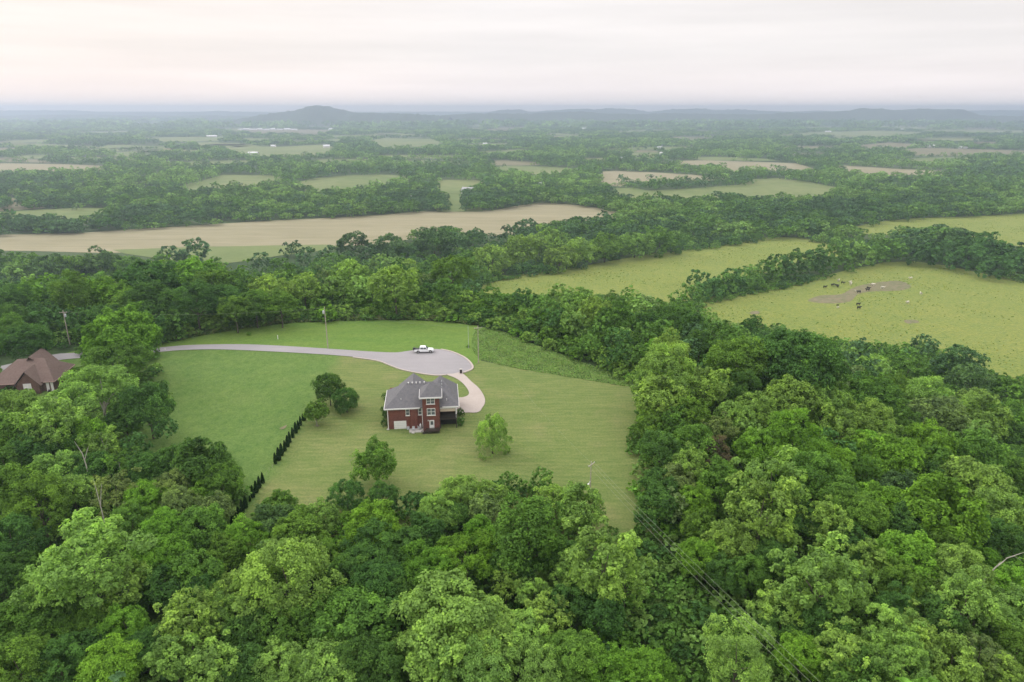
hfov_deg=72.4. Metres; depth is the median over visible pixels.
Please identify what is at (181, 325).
shrub
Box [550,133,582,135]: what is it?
clearing
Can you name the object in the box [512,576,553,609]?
tree
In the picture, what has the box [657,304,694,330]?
tree
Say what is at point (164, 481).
tree
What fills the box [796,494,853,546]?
tree
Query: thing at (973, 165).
plain woods
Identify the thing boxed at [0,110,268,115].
hills
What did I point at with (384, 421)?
shrub
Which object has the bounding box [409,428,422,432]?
patio
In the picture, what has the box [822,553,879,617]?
tree
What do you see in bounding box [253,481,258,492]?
columnar evergreen
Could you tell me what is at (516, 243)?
tree
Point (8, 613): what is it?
tree
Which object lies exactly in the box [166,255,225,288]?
tree
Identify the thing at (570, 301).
tree
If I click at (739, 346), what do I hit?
tree
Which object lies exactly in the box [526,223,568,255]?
tree
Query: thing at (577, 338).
shrub
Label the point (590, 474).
utility pole
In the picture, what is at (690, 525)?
tree
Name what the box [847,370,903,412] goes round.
tree
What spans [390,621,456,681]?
tree
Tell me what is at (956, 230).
tree
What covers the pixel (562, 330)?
shrub
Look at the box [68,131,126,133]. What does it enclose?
clearing
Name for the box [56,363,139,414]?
tree
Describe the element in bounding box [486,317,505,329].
shrub
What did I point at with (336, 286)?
shrub
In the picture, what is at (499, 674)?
tree
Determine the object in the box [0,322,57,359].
tree
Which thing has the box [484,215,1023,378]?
pasture weeds
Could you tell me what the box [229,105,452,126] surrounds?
hills
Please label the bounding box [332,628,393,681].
tree
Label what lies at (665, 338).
tree
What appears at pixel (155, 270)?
tree
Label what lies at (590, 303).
tree
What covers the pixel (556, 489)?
tree
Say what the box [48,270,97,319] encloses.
tree
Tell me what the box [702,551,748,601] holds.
tree
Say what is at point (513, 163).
clearing
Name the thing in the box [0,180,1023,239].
tree belts
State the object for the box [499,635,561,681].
tree
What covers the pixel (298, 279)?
tree
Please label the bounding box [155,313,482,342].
verge weeds
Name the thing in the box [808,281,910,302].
bare earth
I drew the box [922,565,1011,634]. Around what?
tree
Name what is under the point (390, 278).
tree
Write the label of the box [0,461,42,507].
tree
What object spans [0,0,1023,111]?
sky
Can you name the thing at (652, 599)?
cut scrub
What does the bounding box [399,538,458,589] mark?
tree
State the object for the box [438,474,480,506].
tree
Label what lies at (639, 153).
clearing
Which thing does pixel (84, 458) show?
dead tree
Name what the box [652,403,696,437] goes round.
tree
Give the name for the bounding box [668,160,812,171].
stubble field
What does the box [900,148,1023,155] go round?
clearing
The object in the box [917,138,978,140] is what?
clearing
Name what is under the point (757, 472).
tree
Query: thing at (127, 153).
clearing
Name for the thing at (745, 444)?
tree
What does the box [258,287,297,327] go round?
tree
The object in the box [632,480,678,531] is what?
tree
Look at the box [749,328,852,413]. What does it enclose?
tree
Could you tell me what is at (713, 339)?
tree
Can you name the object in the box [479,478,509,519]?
tree
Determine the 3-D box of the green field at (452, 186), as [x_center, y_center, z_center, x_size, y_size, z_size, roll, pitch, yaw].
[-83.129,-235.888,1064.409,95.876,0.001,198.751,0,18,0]
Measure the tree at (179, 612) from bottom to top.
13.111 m
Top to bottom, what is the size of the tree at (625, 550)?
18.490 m
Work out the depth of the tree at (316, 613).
103.02 m
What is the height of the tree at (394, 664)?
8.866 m
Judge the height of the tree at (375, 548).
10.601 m
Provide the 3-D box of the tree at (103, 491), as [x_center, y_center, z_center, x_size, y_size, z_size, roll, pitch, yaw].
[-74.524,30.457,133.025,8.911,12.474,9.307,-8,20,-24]
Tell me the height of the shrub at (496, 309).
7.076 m
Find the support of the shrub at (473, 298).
on the ground at (150, 612)
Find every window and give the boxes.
[23,384,31,389]
[426,399,434,404]
[427,408,435,415]
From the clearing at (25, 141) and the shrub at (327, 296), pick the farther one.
the clearing at (25, 141)
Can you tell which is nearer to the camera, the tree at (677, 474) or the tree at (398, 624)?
the tree at (398, 624)
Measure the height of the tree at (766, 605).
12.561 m
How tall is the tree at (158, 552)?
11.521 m
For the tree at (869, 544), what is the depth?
116.10 m
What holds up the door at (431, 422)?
in the brick house at (413, 399)
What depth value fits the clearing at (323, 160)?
1626.90 m
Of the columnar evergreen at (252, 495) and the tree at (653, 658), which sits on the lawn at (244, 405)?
the columnar evergreen at (252, 495)
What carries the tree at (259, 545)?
on the ground at (150, 612)
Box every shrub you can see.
[175,318,195,328]
[205,318,227,329]
[235,316,253,325]
[253,311,271,322]
[283,298,306,317]
[283,309,300,319]
[293,291,312,308]
[298,285,320,298]
[303,306,323,318]
[306,298,333,314]
[315,290,338,306]
[316,304,337,322]
[333,285,349,299]
[334,303,354,317]
[343,296,366,310]
[344,287,375,305]
[359,307,376,315]
[369,297,392,309]
[376,288,398,302]
[381,408,386,417]
[381,418,387,425]
[394,299,418,313]
[403,286,431,303]
[407,303,429,316]
[425,298,443,309]
[435,307,453,319]
[442,290,468,307]
[452,289,479,304]
[452,302,474,316]
[457,407,464,415]
[457,417,464,425]
[467,312,481,322]
[470,299,492,311]
[476,307,498,318]
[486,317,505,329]
[491,296,519,311]
[492,300,512,316]
[511,320,532,333]
[513,308,540,322]
[521,331,535,341]
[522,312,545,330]
[537,326,561,342]
[542,338,558,351]
[545,316,574,335]
[547,323,573,341]
[556,335,578,352]
[565,348,583,360]
[574,331,604,354]
[587,330,612,348]
[589,346,611,360]
[595,355,610,368]
[608,353,634,372]
[609,349,637,364]
[612,366,629,378]
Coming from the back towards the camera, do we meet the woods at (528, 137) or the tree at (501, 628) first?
the woods at (528, 137)
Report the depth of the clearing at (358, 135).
3144.34 m
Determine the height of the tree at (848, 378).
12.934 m
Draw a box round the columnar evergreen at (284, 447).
[283,440,286,451]
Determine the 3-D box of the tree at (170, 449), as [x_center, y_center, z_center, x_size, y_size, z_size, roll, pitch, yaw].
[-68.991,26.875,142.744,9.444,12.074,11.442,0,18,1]
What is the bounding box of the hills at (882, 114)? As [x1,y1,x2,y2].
[443,108,1023,124]
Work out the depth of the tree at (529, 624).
100.72 m
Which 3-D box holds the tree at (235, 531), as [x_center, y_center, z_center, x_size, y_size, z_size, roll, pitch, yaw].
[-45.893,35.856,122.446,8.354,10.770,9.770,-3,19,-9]
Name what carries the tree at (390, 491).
on the lawn at (244, 405)
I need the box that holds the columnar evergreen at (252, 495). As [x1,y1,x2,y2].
[250,485,254,497]
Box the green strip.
[115,245,337,262]
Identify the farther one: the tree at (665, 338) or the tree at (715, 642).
the tree at (665, 338)
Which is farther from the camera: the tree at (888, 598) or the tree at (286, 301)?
the tree at (286, 301)
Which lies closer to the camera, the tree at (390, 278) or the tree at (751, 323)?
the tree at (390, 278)
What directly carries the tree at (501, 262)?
on the ground at (150, 612)
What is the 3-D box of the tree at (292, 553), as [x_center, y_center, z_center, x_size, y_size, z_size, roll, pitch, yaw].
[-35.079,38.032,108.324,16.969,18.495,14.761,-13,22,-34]
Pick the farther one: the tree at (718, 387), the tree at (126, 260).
the tree at (126, 260)
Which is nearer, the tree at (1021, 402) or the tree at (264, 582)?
the tree at (264, 582)
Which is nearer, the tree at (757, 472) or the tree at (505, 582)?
the tree at (505, 582)
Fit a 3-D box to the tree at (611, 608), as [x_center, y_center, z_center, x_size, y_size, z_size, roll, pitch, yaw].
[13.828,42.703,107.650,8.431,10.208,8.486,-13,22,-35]
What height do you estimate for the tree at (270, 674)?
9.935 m
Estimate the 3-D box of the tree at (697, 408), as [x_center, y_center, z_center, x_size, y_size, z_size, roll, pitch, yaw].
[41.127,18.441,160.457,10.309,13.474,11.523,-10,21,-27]
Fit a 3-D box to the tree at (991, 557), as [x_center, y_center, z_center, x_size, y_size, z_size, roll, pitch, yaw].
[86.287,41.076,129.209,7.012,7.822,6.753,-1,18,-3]
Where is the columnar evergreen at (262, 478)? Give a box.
[260,472,264,482]
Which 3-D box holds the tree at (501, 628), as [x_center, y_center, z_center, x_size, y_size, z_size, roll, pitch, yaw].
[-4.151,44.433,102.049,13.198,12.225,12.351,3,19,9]
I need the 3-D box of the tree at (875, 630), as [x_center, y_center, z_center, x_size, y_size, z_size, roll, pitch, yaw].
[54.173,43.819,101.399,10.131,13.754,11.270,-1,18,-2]
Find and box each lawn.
[35,349,661,549]
[62,320,480,365]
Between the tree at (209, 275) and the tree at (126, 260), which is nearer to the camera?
the tree at (209, 275)
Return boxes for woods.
[0,115,1023,128]
[0,125,1023,149]
[0,142,1023,189]
[0,221,1023,681]
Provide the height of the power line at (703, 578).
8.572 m
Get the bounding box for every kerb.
[353,357,446,375]
[440,349,473,372]
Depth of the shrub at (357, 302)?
253.70 m
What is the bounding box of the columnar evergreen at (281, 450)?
[279,443,283,455]
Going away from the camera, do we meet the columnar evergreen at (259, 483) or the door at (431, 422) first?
the columnar evergreen at (259, 483)
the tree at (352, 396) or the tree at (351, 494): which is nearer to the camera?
the tree at (351, 494)
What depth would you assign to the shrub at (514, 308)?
251.67 m
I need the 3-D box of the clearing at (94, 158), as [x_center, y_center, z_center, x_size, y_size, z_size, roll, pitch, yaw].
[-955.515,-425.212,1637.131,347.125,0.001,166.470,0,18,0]
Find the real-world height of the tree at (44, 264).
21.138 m
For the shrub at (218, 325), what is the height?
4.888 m
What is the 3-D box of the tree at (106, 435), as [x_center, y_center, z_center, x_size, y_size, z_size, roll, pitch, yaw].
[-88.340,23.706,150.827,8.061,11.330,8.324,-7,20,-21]
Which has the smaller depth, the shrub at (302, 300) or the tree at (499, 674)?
the tree at (499, 674)
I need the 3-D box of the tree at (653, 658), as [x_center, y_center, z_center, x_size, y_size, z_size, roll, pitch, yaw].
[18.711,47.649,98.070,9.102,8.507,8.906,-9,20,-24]
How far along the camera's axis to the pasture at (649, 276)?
503.97 m
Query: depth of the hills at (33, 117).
6882.12 m
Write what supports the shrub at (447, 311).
on the ground at (150, 612)
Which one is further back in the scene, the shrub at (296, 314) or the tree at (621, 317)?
the shrub at (296, 314)
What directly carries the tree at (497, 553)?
on the ground at (150, 612)
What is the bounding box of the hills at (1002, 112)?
[969,110,1023,115]
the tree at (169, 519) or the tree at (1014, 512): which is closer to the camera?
the tree at (169, 519)
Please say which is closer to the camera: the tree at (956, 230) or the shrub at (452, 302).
the shrub at (452, 302)
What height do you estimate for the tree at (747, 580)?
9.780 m
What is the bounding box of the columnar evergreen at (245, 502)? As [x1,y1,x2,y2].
[243,495,247,508]
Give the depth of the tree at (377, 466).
143.62 m
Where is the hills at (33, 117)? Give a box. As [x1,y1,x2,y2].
[0,114,253,121]
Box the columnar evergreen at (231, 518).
[230,515,234,523]
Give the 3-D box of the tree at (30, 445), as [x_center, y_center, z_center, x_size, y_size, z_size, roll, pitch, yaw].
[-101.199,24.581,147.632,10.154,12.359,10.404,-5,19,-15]
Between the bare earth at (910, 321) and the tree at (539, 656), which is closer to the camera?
the tree at (539, 656)
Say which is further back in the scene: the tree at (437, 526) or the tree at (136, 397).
the tree at (136, 397)
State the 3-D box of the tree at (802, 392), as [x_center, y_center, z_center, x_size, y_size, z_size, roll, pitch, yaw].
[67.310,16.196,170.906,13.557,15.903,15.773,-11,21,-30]
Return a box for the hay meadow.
[611,178,833,198]
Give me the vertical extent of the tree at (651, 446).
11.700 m
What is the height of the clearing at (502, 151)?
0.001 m
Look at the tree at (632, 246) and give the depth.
538.16 m
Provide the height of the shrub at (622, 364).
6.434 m
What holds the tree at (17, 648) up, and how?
on the ground at (150, 612)
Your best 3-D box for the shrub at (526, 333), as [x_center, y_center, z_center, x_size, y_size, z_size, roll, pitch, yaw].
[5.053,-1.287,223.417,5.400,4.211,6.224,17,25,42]
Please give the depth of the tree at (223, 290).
234.11 m
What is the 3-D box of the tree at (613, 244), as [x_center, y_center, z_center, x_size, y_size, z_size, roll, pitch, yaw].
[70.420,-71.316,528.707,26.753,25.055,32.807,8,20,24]
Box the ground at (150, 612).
[0,112,1023,681]
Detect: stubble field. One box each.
[0,163,103,171]
[590,171,727,186]
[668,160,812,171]
[837,165,950,174]
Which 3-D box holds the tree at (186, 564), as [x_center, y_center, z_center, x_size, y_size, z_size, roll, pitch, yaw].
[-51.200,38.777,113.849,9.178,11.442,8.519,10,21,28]
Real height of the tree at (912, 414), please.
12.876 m
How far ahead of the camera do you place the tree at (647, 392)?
162.10 m
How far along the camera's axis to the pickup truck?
213.10 m
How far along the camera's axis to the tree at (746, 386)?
172.76 m
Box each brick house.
[0,347,74,393]
[384,373,458,433]
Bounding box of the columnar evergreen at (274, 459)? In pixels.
[273,452,276,463]
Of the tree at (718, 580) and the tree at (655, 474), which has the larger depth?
the tree at (655, 474)
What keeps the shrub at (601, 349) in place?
on the ground at (150, 612)
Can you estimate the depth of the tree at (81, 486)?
134.28 m
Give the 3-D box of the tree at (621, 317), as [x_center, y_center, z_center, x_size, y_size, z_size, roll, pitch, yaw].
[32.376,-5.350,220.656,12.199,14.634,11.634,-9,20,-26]
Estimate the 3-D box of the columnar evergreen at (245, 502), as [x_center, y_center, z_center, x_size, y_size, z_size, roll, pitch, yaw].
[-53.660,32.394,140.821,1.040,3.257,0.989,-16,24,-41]
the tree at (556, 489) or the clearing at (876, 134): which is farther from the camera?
the clearing at (876, 134)
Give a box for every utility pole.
[59,310,70,344]
[322,307,328,348]
[587,461,594,488]
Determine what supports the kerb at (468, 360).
on the road
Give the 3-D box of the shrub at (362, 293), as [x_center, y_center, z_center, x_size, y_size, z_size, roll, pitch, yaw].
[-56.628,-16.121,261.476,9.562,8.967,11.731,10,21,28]
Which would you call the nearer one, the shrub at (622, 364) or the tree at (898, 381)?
the shrub at (622, 364)
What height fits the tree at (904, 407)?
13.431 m
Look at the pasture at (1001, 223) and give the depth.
706.03 m
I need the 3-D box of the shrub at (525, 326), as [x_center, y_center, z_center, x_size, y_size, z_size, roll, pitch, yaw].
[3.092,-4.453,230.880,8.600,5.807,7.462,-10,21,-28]
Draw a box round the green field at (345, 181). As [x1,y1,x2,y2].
[298,175,409,191]
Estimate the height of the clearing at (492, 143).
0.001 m
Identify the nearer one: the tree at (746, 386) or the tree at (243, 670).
the tree at (243, 670)
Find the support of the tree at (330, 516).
on the ground at (150, 612)
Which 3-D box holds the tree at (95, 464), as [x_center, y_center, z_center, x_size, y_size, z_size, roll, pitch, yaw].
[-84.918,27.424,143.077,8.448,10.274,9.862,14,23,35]
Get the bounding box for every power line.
[592,464,799,671]
[594,472,784,666]
[612,481,818,680]
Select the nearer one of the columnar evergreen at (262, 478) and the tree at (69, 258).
the columnar evergreen at (262, 478)
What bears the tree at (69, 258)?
on the ground at (150, 612)
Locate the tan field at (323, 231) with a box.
[0,203,615,252]
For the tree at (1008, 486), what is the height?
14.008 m
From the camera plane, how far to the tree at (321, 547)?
116.88 m
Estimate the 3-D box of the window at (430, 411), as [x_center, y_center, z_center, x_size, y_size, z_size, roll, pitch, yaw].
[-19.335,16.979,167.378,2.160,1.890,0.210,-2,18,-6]
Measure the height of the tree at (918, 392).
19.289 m
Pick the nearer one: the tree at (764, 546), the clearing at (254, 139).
the tree at (764, 546)
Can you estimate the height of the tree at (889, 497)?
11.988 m
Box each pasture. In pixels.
[471,237,837,304]
[695,261,1023,381]
[855,214,1023,246]
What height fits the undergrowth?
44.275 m
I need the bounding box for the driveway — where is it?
[447,372,484,412]
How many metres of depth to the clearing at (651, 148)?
2088.95 m
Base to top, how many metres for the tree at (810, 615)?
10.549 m
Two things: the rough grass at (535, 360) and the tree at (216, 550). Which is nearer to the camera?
the tree at (216, 550)
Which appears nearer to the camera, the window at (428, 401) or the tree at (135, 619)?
the tree at (135, 619)
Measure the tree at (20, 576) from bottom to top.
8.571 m
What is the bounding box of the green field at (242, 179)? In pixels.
[181,175,282,189]
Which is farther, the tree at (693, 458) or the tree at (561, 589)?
the tree at (693, 458)
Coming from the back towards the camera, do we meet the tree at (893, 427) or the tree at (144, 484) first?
the tree at (893, 427)
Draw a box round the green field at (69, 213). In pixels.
[0,208,107,219]
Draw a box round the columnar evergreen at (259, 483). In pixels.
[257,476,261,488]
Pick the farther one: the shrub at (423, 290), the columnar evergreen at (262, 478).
the shrub at (423, 290)
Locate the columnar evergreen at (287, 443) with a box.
[285,435,289,446]
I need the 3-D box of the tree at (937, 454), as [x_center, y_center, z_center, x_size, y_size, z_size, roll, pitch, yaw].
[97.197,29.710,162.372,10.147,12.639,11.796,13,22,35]
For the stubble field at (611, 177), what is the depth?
1213.88 m
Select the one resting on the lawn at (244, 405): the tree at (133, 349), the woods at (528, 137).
the tree at (133, 349)
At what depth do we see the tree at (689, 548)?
118.26 m
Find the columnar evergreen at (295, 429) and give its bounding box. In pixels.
[293,422,297,433]
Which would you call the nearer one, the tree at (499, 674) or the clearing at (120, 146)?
the tree at (499, 674)
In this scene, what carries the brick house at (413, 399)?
on the ground at (150, 612)
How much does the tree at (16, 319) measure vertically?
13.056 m
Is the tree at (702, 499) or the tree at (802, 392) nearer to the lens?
the tree at (702, 499)
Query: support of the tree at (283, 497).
on the lawn at (244, 405)
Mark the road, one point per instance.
(437, 361)
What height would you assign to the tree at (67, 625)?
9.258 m
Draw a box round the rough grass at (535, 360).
[472,327,636,386]
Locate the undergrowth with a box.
[0,274,1023,681]
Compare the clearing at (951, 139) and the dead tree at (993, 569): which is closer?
the dead tree at (993, 569)
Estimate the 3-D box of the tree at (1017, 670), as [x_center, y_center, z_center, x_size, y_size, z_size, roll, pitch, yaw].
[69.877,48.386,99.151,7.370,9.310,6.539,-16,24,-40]
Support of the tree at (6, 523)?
on the ground at (150, 612)
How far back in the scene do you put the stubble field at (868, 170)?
1333.81 m
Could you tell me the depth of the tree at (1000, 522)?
133.55 m
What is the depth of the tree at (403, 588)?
109.11 m
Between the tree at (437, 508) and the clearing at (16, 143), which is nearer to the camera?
the tree at (437, 508)
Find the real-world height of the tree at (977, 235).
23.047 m
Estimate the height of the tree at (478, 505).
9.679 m
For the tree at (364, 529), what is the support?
on the ground at (150, 612)
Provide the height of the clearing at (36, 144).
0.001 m
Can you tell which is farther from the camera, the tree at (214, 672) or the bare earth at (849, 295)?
the bare earth at (849, 295)
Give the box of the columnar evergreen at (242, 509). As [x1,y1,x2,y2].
[239,500,244,512]
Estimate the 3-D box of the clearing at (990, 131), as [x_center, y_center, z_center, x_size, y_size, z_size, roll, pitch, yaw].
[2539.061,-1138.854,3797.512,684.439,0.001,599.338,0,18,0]
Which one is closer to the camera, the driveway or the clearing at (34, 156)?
the driveway
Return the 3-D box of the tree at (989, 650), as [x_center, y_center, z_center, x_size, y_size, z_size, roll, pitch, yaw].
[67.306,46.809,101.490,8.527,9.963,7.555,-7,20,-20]
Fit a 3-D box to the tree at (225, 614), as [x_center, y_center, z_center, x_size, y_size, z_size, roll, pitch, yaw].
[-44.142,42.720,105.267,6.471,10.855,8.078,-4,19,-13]
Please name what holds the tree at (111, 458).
on the ground at (150, 612)
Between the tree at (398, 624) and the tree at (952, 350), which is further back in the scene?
the tree at (952, 350)
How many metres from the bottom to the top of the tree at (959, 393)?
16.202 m
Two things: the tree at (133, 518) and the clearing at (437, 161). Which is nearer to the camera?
the tree at (133, 518)
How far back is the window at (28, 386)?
185.55 m
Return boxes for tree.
[0,284,33,312]
[0,303,42,327]
[0,311,29,350]
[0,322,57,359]
[0,388,51,434]
[0,409,41,447]
[0,443,36,486]
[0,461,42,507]
[0,471,72,546]
[0,511,53,565]
[0,549,36,597]
[0,591,85,642]
[0,629,67,681]
[5,425,57,467]
[6,390,88,451]
[7,506,157,608]
[8,252,49,279]
[13,557,51,593]
[19,563,91,614]
[22,603,77,647]
[25,253,73,279]
[26,634,87,681]
[32,449,83,484]
[37,418,90,456]
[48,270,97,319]
[49,474,95,510]
[53,255,95,277]
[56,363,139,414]
[58,416,108,451]
[58,626,108,676]
[64,451,121,481]
[69,601,118,644]
[73,632,147,681]
[74,304,121,335]
[74,441,91,492]
[75,424,122,454]
[76,245,124,275]
[78,300,163,373]
[79,339,155,373]
[82,275,132,306]
[89,467,143,517]
[92,555,147,618]
[93,479,109,551]
[95,602,151,641]
[101,446,139,488]
[103,401,141,440]
[106,497,160,549]
[107,255,147,275]
[107,288,156,319]
[112,260,183,304]
[114,623,166,675]
[116,381,176,438]
[120,478,168,514]
[122,280,181,324]
[125,450,172,482]
[126,532,193,594]
[134,506,193,555]
[142,632,207,681]
[143,443,186,483]
[143,563,188,608]
[144,258,184,275]
[146,467,194,508]
[152,585,223,649]
[159,484,203,526]
[163,547,224,588]
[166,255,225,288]
[168,278,226,328]
[168,436,233,486]
[173,502,227,550]
[178,572,218,608]
[181,475,213,506]
[183,629,241,681]
[188,268,235,300]
[194,590,240,640]
[196,459,245,500]
[198,530,248,572]
[199,283,241,314]
[199,580,228,618]
[200,490,235,520]
[210,570,239,602]
[215,295,255,332]
[217,642,267,681]
[220,606,277,655]
[222,512,271,567]
[224,558,290,611]
[230,536,347,635]
[233,289,270,327]
[240,598,310,659]
[246,273,294,311]
[248,539,285,580]
[249,635,305,681]
[251,503,297,539]
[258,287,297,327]
[261,488,298,516]
[271,503,330,542]
[283,593,346,646]
[288,271,322,305]
[292,636,363,681]
[294,539,329,589]
[300,496,340,533]
[303,398,329,425]
[309,372,346,405]
[311,583,395,645]
[315,537,345,576]
[320,552,367,609]
[325,479,369,516]
[327,258,370,288]
[330,387,359,414]
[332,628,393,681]
[334,230,371,255]
[339,517,396,569]
[340,497,403,543]
[343,540,396,583]
[347,557,412,617]
[348,434,396,486]
[361,640,408,681]
[363,479,400,509]
[364,594,410,640]
[366,264,421,313]
[369,233,408,259]
[380,573,415,626]
[381,525,428,570]
[386,565,504,680]
[389,258,418,278]
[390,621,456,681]
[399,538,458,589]
[405,510,446,546]
[413,226,456,258]
[416,254,444,280]
[416,490,460,533]
[418,493,451,538]
[425,633,510,681]
[430,254,479,286]
[432,528,499,579]
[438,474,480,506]
[439,594,524,668]
[440,500,471,532]
[463,513,495,546]
[467,243,510,274]
[467,487,505,525]
[473,412,513,460]
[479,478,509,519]
[485,532,542,584]
[490,563,521,605]
[492,490,566,579]
[492,606,553,673]
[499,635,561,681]
[502,234,546,265]
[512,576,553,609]
[522,590,574,645]
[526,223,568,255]
[531,536,580,577]
[533,475,578,519]
[540,627,607,681]
[541,245,582,272]
[542,581,589,631]
[549,543,597,596]
[555,480,606,531]
[561,237,601,265]
[561,286,594,323]
[561,515,657,618]
[571,635,637,681]
[576,295,614,323]
[576,589,625,637]
[587,230,623,261]
[596,301,636,344]
[600,544,653,607]
[619,232,655,257]
[620,644,686,681]
[626,342,707,401]
[630,408,665,438]
[632,373,690,418]
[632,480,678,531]
[634,309,666,339]
[635,428,686,466]
[637,467,678,503]
[639,226,679,253]
[639,338,667,357]
[645,327,690,375]
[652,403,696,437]
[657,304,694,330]
[659,462,697,494]
[671,441,709,479]
[672,423,718,464]
[673,396,716,429]
[674,311,711,337]
[674,536,719,579]
[676,481,716,515]
[679,507,715,542]
[684,365,733,420]
[685,329,712,366]
[695,434,734,464]
[698,453,743,504]
[700,411,739,450]
[700,517,758,560]
[701,332,734,363]
[701,611,775,681]
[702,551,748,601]
[703,335,774,401]
[712,399,755,435]
[722,470,800,542]
[722,553,771,598]
[728,368,761,400]
[729,444,811,521]
[731,366,780,391]
[731,426,781,478]
[733,391,777,426]
[739,314,765,337]
[741,535,796,581]
[745,579,816,627]
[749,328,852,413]
[752,326,793,350]
[753,407,834,463]
[756,603,809,650]
[761,442,804,484]
[762,373,825,426]
[762,517,803,556]
[766,531,866,632]
[771,626,827,681]
[780,497,825,545]
[786,450,851,499]
[796,381,856,425]
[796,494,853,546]
[798,596,852,649]
[810,402,865,447]
[813,616,883,681]
[815,380,850,398]
[815,474,873,518]
[819,446,858,477]
[819,642,884,681]
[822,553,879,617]
[824,520,875,560]
[825,489,895,543]
[827,365,853,384]
[833,397,896,436]
[834,428,883,475]
[835,431,886,465]
[841,537,892,580]
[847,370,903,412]
[852,598,934,673]
[853,353,896,374]
[853,450,883,481]
[856,480,904,511]
[860,433,926,479]
[863,529,942,589]
[866,419,909,444]
[866,500,928,546]
[867,630,936,681]
[869,554,936,611]
[872,580,913,631]
[875,469,920,494]
[878,398,922,424]
[884,351,934,379]
[884,370,913,393]
[885,598,952,674]
[894,375,965,413]
[895,411,920,437]
[897,417,959,464]
[897,471,993,546]
[898,395,971,438]
[899,383,920,403]
[901,457,948,493]
[902,592,968,645]
[912,517,972,569]
[915,543,999,603]
[920,441,954,476]
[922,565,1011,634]
[922,629,984,681]
[930,227,974,255]
[935,344,991,384]
[937,454,1007,499]
[942,361,1002,396]
[946,231,991,260]
[948,629,1015,677]
[949,427,1016,478]
[952,512,1006,547]
[955,386,1000,408]
[959,390,1015,443]
[961,465,1017,502]
[964,546,1002,568]
[967,231,1010,268]
[971,486,1023,544]
[972,552,1023,625]
[973,520,1023,567]
[975,582,1023,634]
[977,398,1023,421]
[979,649,1023,681]
[980,452,1023,495]
[981,375,1023,402]
[981,564,1023,604]
[992,621,1023,678]
[996,418,1023,446]
[1000,444,1023,467]
[1008,399,1023,410]
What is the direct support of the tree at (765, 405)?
on the ground at (150, 612)
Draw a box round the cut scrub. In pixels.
[633,529,783,681]
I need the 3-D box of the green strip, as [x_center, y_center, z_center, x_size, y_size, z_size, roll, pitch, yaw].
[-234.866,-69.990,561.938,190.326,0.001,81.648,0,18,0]
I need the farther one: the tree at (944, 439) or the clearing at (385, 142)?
the clearing at (385, 142)
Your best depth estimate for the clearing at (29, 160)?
1594.83 m
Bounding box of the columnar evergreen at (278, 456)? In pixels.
[276,447,281,460]
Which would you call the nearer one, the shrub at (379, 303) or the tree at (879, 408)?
the tree at (879, 408)
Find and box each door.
[394,421,406,428]
[429,420,433,428]
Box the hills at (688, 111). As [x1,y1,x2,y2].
[483,108,835,114]
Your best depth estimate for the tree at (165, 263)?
459.42 m
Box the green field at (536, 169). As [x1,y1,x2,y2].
[489,166,584,174]
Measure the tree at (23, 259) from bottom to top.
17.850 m
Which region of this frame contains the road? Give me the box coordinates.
[0,344,471,374]
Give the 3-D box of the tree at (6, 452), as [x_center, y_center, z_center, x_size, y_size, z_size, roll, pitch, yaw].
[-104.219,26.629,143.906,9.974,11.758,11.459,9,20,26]
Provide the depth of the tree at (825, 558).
104.90 m
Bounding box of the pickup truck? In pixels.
[413,345,433,352]
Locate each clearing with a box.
[0,142,31,143]
[0,158,50,162]
[0,198,44,210]
[1,139,48,141]
[2,155,62,158]
[6,143,97,147]
[67,157,148,161]
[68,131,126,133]
[84,147,138,150]
[93,145,172,148]
[110,150,157,155]
[135,150,210,152]
[151,137,222,141]
[161,160,249,164]
[187,142,243,145]
[199,144,258,146]
[228,144,335,156]
[235,129,328,132]
[246,138,273,140]
[300,159,371,162]
[325,134,385,136]
[371,138,442,147]
[372,133,425,135]
[374,155,457,157]
[410,160,467,163]
[435,193,481,211]
[449,149,524,154]
[468,143,507,145]
[487,160,545,165]
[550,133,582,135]
[607,150,660,151]
[613,146,691,149]
[619,130,659,131]
[632,152,659,157]
[673,137,702,138]
[692,157,779,160]
[778,131,925,137]
[784,146,831,148]
[861,142,913,148]
[868,157,967,162]
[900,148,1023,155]
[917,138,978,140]
[919,130,1023,132]
[968,129,1008,129]
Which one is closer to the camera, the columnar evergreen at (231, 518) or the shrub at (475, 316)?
the columnar evergreen at (231, 518)
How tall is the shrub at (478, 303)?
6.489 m
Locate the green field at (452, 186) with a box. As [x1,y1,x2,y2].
[437,180,482,192]
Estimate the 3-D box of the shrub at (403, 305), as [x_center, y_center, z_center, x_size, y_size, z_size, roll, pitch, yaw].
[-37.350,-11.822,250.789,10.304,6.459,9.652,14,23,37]
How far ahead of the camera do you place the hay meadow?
1015.96 m
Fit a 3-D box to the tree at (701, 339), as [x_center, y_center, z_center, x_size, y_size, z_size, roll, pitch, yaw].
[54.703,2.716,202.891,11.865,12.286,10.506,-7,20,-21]
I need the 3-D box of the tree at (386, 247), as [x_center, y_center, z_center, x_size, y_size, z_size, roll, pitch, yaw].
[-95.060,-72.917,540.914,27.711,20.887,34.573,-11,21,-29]
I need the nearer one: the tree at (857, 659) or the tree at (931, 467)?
the tree at (857, 659)
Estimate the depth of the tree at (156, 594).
109.35 m
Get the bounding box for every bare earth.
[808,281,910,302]
[904,320,918,322]
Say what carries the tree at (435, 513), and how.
on the ground at (150, 612)
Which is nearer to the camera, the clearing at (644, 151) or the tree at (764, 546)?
the tree at (764, 546)
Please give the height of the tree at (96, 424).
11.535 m
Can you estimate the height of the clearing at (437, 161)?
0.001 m
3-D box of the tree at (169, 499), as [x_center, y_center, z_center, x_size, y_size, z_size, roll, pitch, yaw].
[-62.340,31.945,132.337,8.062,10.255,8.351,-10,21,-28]

